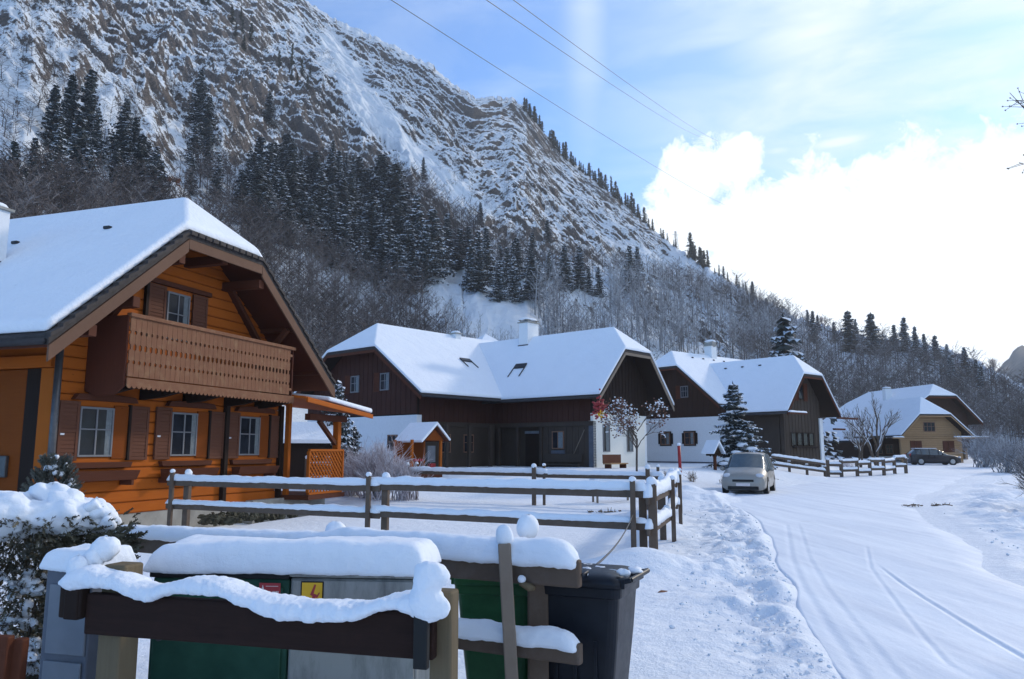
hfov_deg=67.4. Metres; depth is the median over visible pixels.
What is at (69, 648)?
meter pillar
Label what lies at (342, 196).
spruce
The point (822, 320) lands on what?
skyline tree
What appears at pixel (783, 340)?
spruce
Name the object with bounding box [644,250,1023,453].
hill woodland
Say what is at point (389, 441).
window
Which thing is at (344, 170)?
spruce
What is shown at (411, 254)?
spruce
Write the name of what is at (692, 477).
dry clump
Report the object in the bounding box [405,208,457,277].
spruce
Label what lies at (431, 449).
window
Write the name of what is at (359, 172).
spruce
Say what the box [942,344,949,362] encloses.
spruce
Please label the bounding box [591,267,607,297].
spruce
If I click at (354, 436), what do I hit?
garden spruce
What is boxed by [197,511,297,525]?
plant bed
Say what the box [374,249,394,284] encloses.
spruce
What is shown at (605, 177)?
spruce
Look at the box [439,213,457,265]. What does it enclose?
spruce
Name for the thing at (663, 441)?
window
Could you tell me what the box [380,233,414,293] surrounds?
spruce
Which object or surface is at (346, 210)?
spruce
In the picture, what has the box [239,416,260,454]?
window
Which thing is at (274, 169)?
spruce
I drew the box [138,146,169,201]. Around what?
spruce
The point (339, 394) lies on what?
garden spruce
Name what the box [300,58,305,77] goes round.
spruce
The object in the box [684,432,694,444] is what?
window
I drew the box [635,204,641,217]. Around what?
spruce
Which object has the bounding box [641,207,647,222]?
spruce
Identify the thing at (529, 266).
spruce
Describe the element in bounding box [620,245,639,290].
spruce
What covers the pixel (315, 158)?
spruce
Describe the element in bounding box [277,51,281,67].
spruce
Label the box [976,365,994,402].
spruce
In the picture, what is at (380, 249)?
spruce
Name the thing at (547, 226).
spruce
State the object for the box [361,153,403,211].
spruce
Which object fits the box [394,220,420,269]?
spruce
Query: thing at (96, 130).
spruce
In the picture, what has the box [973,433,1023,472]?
shrub
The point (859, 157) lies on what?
sky
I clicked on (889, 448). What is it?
window
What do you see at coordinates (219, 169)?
spruce
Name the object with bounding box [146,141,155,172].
spruce
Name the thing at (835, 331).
spruce
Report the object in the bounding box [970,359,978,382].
spruce
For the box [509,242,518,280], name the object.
spruce
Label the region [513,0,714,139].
power cable
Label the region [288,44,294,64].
spruce
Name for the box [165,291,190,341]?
window
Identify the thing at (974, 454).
shrub
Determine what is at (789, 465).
wooden fence
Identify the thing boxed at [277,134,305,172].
spruce
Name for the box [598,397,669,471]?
garden tree
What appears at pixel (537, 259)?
spruce
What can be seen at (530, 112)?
spruce
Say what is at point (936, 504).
dry stalks
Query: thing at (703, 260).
spruce
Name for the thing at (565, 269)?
spruce
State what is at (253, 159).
spruce
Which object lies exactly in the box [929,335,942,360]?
spruce
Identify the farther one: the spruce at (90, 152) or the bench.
the spruce at (90, 152)
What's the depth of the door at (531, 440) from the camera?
42.89 m
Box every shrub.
[321,448,363,496]
[342,434,414,500]
[375,451,432,500]
[843,457,854,466]
[953,423,1017,467]
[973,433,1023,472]
[991,442,1023,497]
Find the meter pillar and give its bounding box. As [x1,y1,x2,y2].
[39,543,136,678]
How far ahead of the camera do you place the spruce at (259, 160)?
150.48 m
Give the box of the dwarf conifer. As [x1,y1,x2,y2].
[2,452,85,636]
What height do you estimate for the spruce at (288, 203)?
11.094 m
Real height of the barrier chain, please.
0.303 m
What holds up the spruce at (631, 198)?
on the mountain
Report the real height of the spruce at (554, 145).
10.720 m
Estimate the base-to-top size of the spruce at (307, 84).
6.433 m
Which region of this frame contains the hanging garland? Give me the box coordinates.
[590,388,607,419]
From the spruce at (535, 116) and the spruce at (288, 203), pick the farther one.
the spruce at (535, 116)
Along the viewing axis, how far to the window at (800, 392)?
51.46 m
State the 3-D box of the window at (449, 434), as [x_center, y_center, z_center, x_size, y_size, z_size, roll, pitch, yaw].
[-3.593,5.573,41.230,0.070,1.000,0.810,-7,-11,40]
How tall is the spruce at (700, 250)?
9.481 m
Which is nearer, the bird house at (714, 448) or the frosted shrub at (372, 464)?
the frosted shrub at (372, 464)
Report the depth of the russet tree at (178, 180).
125.74 m
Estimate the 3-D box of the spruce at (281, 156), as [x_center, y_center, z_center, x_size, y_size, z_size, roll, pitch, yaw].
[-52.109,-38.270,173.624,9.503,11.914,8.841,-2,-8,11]
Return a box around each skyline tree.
[816,316,827,326]
[984,357,1004,379]
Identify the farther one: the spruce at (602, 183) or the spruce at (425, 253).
the spruce at (602, 183)
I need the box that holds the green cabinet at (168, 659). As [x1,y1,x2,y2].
[148,572,292,678]
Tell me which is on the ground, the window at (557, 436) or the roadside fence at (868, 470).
the roadside fence at (868, 470)
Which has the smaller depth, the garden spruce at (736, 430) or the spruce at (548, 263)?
the garden spruce at (736, 430)
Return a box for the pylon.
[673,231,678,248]
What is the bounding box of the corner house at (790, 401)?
[646,340,857,466]
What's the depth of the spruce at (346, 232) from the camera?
157.91 m
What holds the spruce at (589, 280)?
on the mountain
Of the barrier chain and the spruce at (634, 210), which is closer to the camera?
the barrier chain
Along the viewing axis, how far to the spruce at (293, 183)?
159.47 m
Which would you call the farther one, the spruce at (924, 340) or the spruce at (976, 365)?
the spruce at (924, 340)
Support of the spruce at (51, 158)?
on the mountain
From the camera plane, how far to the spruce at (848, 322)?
217.88 m
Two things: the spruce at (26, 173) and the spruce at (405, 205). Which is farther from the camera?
the spruce at (405, 205)
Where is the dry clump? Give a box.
[685,472,696,481]
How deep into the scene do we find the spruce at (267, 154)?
160.58 m
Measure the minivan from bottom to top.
1.670 m
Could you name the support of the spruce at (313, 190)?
on the mountain
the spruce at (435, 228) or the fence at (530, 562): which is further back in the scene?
the spruce at (435, 228)
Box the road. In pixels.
[730,455,1023,678]
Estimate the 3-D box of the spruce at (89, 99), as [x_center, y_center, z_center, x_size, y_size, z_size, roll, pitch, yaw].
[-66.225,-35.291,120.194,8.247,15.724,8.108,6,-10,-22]
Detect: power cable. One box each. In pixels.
[391,0,715,200]
[486,0,701,137]
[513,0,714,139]
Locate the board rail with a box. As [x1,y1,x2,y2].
[58,535,458,678]
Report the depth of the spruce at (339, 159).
184.34 m
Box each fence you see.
[121,514,582,678]
[165,469,656,548]
[304,455,664,509]
[639,468,682,548]
[770,454,826,476]
[825,455,907,476]
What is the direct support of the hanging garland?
hanging from the farmhouse
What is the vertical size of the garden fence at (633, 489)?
1.594 m
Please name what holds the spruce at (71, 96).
on the mountain
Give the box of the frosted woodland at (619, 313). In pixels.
[423,250,817,360]
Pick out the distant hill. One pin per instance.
(1014, 361)
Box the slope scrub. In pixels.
[0,0,662,260]
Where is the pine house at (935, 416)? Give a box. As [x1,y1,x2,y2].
[823,384,986,462]
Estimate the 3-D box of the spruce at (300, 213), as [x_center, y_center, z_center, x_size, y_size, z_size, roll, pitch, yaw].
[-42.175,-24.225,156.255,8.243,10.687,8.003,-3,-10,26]
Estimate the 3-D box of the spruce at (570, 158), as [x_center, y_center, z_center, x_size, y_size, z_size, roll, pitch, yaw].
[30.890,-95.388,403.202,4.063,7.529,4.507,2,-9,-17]
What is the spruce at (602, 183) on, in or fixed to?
on the mountain
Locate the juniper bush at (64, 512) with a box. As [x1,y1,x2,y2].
[0,481,147,678]
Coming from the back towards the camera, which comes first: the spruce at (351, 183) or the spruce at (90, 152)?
the spruce at (351, 183)
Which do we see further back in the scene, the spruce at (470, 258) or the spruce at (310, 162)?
the spruce at (310, 162)
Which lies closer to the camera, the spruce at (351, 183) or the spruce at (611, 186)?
the spruce at (351, 183)
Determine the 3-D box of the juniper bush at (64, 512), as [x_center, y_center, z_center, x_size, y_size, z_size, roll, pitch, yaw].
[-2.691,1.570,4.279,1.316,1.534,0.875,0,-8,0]
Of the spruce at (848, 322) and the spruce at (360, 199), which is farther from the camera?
the spruce at (848, 322)
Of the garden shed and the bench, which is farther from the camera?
the bench
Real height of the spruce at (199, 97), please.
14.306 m
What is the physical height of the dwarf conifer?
1.791 m
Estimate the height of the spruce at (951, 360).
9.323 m
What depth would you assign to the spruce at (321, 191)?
167.94 m
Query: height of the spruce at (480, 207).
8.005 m
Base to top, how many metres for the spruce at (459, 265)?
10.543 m
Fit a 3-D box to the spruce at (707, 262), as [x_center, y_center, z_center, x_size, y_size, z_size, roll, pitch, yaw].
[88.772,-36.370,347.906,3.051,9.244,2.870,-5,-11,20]
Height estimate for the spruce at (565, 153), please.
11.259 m
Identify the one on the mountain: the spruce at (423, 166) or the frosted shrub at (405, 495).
the spruce at (423, 166)
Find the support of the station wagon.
on the road
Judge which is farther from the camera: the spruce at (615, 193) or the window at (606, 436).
the spruce at (615, 193)
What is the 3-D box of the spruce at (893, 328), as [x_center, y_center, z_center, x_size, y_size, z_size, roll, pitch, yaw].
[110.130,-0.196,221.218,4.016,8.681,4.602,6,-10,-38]
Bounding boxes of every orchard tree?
[839,388,901,465]
[843,418,876,466]
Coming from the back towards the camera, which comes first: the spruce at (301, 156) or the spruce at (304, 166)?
the spruce at (301, 156)
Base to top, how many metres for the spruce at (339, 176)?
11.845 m
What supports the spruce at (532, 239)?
on the mountain
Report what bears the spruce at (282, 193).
on the mountain
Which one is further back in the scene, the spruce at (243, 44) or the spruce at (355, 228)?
the spruce at (243, 44)
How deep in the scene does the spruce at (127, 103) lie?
127.94 m
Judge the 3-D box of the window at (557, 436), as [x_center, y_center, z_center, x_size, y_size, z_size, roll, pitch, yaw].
[2.469,5.397,41.235,0.810,0.950,0.070,-7,-11,40]
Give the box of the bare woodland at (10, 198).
[0,131,643,392]
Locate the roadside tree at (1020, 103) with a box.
[1002,88,1023,172]
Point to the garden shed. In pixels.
(305, 436)
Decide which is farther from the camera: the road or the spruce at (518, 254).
the spruce at (518, 254)
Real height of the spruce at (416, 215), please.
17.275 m
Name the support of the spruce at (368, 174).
on the mountain
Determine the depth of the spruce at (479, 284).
157.06 m
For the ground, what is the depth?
12.74 m
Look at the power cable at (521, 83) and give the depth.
84.37 m
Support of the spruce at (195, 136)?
on the mountain
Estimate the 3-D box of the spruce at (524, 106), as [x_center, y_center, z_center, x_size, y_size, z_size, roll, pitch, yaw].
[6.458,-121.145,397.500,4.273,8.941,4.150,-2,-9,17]
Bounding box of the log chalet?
[0,197,372,527]
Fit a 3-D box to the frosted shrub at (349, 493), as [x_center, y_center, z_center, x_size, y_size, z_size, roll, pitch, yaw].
[-5.809,4.843,28.022,2.448,1.835,2.372,0,-8,0]
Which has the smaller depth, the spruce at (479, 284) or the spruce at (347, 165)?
the spruce at (479, 284)
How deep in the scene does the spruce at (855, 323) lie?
246.45 m
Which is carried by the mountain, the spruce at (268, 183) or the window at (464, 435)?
the spruce at (268, 183)
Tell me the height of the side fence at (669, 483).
1.553 m
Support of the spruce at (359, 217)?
on the mountain
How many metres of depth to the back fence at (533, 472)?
24.02 m
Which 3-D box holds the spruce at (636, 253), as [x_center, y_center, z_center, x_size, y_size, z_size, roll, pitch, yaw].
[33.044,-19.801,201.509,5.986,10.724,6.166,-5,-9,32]
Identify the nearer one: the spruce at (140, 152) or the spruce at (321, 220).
the spruce at (140, 152)
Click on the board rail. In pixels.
(126, 608)
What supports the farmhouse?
on the ground
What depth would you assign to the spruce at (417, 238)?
165.94 m
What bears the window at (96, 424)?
in the log chalet
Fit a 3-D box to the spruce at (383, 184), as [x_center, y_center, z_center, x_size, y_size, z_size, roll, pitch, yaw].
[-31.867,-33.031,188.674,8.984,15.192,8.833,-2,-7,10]
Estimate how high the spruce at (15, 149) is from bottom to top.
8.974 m
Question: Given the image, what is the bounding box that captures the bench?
[602,454,627,468]
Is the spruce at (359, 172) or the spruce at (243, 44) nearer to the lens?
the spruce at (359, 172)
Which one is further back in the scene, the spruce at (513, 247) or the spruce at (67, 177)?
the spruce at (513, 247)
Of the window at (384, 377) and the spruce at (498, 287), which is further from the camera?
the spruce at (498, 287)
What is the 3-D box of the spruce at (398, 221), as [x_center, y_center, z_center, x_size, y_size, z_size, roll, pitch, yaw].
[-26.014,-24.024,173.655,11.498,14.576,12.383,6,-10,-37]
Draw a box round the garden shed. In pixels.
[271,421,332,477]
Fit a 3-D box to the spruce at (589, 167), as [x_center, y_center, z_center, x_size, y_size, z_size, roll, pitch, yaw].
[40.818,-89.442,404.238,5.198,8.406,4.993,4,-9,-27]
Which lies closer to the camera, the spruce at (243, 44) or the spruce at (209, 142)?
the spruce at (209, 142)
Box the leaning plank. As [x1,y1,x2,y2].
[0,634,28,678]
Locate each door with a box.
[42,660,81,678]
[525,434,538,466]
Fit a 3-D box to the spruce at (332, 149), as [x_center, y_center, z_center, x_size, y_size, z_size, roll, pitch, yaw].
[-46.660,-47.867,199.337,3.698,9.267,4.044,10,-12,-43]
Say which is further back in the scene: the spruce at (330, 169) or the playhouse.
the spruce at (330, 169)
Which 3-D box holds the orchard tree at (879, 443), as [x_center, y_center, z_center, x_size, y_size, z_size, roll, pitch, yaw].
[28.616,7.019,61.902,5.361,6.731,3.494,2,-8,-15]
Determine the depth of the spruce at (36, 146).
93.50 m
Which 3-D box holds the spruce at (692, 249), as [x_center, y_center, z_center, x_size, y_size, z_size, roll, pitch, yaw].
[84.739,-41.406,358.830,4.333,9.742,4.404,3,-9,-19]
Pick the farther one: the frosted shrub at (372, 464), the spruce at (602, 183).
the spruce at (602, 183)
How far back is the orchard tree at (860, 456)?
59.43 m
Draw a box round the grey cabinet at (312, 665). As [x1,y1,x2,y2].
[288,574,429,678]
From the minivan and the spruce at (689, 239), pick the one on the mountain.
the spruce at (689, 239)
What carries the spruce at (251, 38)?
on the mountain
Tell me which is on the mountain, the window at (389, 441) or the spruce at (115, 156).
the spruce at (115, 156)
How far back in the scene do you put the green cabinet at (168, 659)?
3.70 m
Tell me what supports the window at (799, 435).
in the corner house at (790, 401)
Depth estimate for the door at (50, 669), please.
3.40 m
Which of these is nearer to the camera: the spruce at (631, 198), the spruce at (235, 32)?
the spruce at (235, 32)
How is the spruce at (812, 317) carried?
on the mountain
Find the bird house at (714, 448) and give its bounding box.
[701,440,725,469]
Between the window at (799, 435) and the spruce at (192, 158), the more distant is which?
the spruce at (192, 158)
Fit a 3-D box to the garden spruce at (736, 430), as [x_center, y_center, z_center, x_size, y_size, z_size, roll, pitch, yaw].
[12.068,4.864,40.689,4.894,5.448,3.922,0,-10,0]
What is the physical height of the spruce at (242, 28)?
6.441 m
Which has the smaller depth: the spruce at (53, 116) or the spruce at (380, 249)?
the spruce at (53, 116)
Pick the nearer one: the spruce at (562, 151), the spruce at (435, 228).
the spruce at (435, 228)
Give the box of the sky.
[307,0,1023,370]
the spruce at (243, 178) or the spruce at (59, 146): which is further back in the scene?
the spruce at (243, 178)
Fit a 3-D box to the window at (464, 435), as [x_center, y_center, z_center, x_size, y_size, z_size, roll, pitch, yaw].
[-2.414,5.767,42.578,0.070,1.000,0.810,-7,-11,40]
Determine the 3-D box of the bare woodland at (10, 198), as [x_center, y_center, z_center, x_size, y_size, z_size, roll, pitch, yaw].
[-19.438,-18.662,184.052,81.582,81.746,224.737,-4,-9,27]
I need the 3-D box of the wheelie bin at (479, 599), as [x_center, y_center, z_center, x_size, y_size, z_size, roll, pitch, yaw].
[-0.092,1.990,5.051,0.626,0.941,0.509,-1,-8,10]
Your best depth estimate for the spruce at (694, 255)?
356.75 m
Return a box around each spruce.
[3,138,22,186]
[18,167,30,204]
[22,137,46,197]
[36,84,69,154]
[38,127,73,187]
[38,153,64,209]
[56,164,74,210]
[59,74,81,143]
[63,113,101,195]
[69,69,111,161]
[77,147,100,207]
[85,107,110,168]
[101,98,133,153]
[102,108,133,177]
[102,146,125,201]
[120,161,135,203]
[122,133,151,193]
[125,117,142,163]
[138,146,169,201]
[144,161,171,198]
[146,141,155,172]
[179,122,202,171]
[182,68,215,123]
[183,151,201,196]
[187,95,227,155]
[199,135,214,177]
[205,154,225,201]
[224,169,259,218]
[228,6,235,24]
[233,23,237,36]
[233,163,281,229]
[235,157,253,190]
[240,19,244,33]
[240,34,246,51]
[243,137,278,177]
[244,154,256,169]
[248,23,253,41]
[249,154,273,204]
[259,92,282,126]
[261,178,288,227]
[263,142,279,183]
[267,158,280,193]
[267,204,282,237]
[273,142,278,158]
[274,173,295,226]
[275,161,317,223]
[276,147,287,171]
[276,195,306,249]
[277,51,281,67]
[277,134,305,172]
[279,142,310,198]
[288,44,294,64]
[290,138,301,171]
[291,196,319,243]
[297,197,327,248]
[298,146,304,165]
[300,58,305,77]
[300,164,312,191]
[301,151,325,185]
[301,156,316,192]
[301,175,308,196]
[305,185,326,225]
[306,75,309,88]
[311,166,329,222]
[314,184,349,232]
[315,152,342,194]
[315,214,331,248]
[320,380,358,473]
[324,213,364,271]
[327,139,336,166]
[328,173,356,217]
[328,215,339,249]
[331,204,352,235]
[334,151,343,176]
[334,180,358,220]
[338,170,365,220]
[342,162,349,177]
[344,152,349,177]
[344,426,366,462]
[348,154,360,182]
[349,221,363,265]
[353,156,376,201]
[353,178,365,204]
[354,195,392,258]
[354,196,369,226]
[356,215,373,249]
[357,231,374,280]
[360,169,377,198]
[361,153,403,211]
[364,234,391,283]
[367,219,391,263]
[372,218,395,264]
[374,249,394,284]
[375,176,395,220]
[377,163,413,217]
[379,209,391,219]
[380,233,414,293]
[390,202,416,244]
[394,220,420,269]
[400,248,428,293]
[401,201,410,228]
[403,194,438,258]
[403,234,420,269]
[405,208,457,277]
[414,224,448,284]
[418,157,427,179]
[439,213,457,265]
[447,229,466,269]
[453,226,475,259]
[459,238,477,289]
[462,246,491,292]
[464,230,489,278]
[479,202,484,227]
[481,227,495,270]
[482,235,495,284]
[485,261,513,302]
[494,244,503,272]
[500,247,511,287]
[503,237,529,276]
[504,257,527,302]
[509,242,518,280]
[509,253,547,304]
[521,97,528,113]
[525,233,543,265]
[525,247,534,271]
[527,103,533,117]
[532,106,538,122]
[535,257,549,287]
[541,251,554,280]
[543,220,555,241]
[550,130,557,148]
[554,244,575,291]
[561,142,567,156]
[563,142,567,160]
[568,151,575,163]
[571,245,592,288]
[583,266,594,296]
[586,163,592,176]
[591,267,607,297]
[597,172,606,189]
[603,174,608,188]
[609,176,612,192]
[611,181,620,198]
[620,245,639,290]
[629,192,633,211]
[632,198,635,214]
[633,246,646,281]
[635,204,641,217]
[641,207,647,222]
[684,232,697,257]
[689,241,697,259]
[692,245,697,260]
[696,247,705,264]
[699,250,706,267]
[704,381,783,480]
[705,250,711,267]
[750,281,756,299]
[768,313,856,459]
[807,310,821,343]
[816,315,821,329]
[831,322,839,342]
[837,310,860,353]
[854,319,859,334]
[857,312,887,354]
[889,325,899,349]
[897,317,911,352]
[908,326,921,356]
[919,334,933,363]
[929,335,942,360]
[940,355,964,387]
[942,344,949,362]
[958,347,972,376]
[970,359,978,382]
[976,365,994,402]
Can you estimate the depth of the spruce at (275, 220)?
145.52 m
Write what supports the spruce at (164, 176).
on the mountain
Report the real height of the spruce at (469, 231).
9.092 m
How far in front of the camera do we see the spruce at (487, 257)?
166.53 m
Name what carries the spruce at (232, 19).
on the mountain
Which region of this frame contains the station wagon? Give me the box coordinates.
[904,448,960,464]
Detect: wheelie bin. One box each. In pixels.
[450,578,527,678]
[544,563,649,678]
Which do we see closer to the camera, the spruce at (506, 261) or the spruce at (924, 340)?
the spruce at (506, 261)
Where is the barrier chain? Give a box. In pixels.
[581,513,633,575]
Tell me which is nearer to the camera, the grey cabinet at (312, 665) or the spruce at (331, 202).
the grey cabinet at (312, 665)
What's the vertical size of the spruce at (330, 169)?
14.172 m
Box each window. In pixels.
[77,406,114,456]
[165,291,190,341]
[170,412,197,455]
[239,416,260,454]
[350,375,359,392]
[380,372,389,390]
[387,435,397,450]
[427,446,434,461]
[442,434,450,452]
[463,434,473,452]
[552,431,563,448]
[603,424,609,451]
[626,428,633,451]
[660,432,669,444]
[680,386,687,397]
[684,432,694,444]
[791,432,796,445]
[797,432,802,445]
[798,385,803,399]
[802,433,808,445]
[808,433,814,445]
[874,445,882,453]
[885,445,893,453]
[923,422,935,431]
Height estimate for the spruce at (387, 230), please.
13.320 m
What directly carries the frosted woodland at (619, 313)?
on the mountain
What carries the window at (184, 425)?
in the log chalet
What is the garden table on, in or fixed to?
on the ground
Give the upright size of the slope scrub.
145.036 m
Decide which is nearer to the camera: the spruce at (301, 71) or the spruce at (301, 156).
the spruce at (301, 156)
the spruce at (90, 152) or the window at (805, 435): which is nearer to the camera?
the window at (805, 435)
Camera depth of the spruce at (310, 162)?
182.83 m
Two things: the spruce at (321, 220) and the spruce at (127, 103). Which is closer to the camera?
the spruce at (127, 103)
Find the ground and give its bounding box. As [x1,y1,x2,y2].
[0,458,1023,678]
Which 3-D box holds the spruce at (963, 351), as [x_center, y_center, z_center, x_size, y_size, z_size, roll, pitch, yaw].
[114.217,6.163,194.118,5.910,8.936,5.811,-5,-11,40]
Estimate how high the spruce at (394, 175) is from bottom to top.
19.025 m
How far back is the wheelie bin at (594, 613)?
4.53 m
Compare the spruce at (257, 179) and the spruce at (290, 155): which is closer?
the spruce at (257, 179)
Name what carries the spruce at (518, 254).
on the mountain
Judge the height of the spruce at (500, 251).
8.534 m
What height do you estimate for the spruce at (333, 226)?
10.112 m
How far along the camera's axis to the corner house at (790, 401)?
52.54 m
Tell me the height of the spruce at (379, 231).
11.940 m
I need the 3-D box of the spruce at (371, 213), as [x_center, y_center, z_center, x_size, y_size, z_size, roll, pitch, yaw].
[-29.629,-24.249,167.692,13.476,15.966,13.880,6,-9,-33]
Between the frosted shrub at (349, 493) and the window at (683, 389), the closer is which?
the frosted shrub at (349, 493)
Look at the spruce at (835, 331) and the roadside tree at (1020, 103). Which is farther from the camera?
the spruce at (835, 331)
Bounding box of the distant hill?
[996,345,1023,384]
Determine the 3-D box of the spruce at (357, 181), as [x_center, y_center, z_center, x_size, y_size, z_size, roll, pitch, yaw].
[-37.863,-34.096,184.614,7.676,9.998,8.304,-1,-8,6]
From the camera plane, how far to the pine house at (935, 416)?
82.14 m
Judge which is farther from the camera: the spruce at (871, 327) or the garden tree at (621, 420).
the spruce at (871, 327)
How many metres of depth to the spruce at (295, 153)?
183.48 m
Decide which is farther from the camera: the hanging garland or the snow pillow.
the hanging garland
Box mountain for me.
[0,0,1023,454]
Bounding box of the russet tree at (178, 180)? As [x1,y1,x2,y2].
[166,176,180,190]
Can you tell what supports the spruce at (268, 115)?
on the mountain
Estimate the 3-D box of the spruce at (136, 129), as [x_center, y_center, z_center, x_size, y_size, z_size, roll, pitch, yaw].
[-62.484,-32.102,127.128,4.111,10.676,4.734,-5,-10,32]
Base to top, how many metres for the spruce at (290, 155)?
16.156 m
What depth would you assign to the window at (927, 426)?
75.98 m
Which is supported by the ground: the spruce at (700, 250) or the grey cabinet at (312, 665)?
the grey cabinet at (312, 665)
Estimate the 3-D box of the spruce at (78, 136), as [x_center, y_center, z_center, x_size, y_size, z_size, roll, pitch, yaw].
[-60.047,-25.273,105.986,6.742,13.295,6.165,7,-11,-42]
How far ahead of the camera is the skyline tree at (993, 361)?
189.58 m
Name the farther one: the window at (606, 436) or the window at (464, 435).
the window at (464, 435)
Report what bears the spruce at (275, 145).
on the mountain
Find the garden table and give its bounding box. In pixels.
[589,479,636,502]
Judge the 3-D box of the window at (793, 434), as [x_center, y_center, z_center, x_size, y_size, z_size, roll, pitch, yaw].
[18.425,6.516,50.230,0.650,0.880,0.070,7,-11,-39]
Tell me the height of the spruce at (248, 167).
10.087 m
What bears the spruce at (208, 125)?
on the mountain
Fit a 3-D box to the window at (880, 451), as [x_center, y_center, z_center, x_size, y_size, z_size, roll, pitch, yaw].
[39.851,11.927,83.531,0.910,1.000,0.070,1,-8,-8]
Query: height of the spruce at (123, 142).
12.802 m
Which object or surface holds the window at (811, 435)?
in the corner house at (790, 401)
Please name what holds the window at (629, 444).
in the farmhouse
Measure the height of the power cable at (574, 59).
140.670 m
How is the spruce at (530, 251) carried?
on the mountain
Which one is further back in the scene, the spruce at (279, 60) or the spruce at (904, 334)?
the spruce at (279, 60)
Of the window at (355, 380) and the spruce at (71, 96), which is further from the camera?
the spruce at (71, 96)
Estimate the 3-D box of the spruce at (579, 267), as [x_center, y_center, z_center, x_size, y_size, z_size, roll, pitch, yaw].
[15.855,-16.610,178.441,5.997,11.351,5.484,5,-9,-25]
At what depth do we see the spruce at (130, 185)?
114.80 m
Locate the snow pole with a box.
[677,443,682,510]
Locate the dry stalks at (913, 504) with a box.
[903,503,922,506]
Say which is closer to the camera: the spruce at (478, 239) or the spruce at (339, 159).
the spruce at (478, 239)
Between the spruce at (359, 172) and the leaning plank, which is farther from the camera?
the spruce at (359, 172)
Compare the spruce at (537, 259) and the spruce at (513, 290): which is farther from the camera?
the spruce at (537, 259)
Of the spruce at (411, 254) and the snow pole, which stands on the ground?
the snow pole
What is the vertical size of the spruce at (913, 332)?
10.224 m
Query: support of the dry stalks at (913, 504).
on the ground
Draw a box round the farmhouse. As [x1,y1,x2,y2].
[294,317,673,467]
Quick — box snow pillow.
[143,534,440,576]
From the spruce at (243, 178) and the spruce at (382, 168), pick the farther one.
the spruce at (382, 168)
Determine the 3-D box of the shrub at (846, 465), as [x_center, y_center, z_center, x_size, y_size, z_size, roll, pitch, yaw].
[24.325,9.001,56.316,1.661,0.917,1.412,0,-8,0]
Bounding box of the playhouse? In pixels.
[393,422,450,477]
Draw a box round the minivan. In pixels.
[720,452,775,493]
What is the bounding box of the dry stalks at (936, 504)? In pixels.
[931,502,952,505]
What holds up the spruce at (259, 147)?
on the mountain
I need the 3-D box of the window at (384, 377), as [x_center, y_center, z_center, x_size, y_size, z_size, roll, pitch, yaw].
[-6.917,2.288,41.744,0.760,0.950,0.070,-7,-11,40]
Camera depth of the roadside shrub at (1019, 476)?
20.90 m
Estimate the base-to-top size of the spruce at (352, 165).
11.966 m
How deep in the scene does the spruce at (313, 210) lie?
156.13 m
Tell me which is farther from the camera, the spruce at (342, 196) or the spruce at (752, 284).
the spruce at (752, 284)
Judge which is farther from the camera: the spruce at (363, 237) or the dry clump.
the spruce at (363, 237)
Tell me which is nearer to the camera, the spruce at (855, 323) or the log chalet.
the log chalet
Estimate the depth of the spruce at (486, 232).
180.76 m
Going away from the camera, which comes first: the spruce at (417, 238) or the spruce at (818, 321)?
the spruce at (417, 238)
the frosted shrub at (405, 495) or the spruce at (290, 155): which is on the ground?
the frosted shrub at (405, 495)
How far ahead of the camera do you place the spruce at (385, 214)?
182.61 m

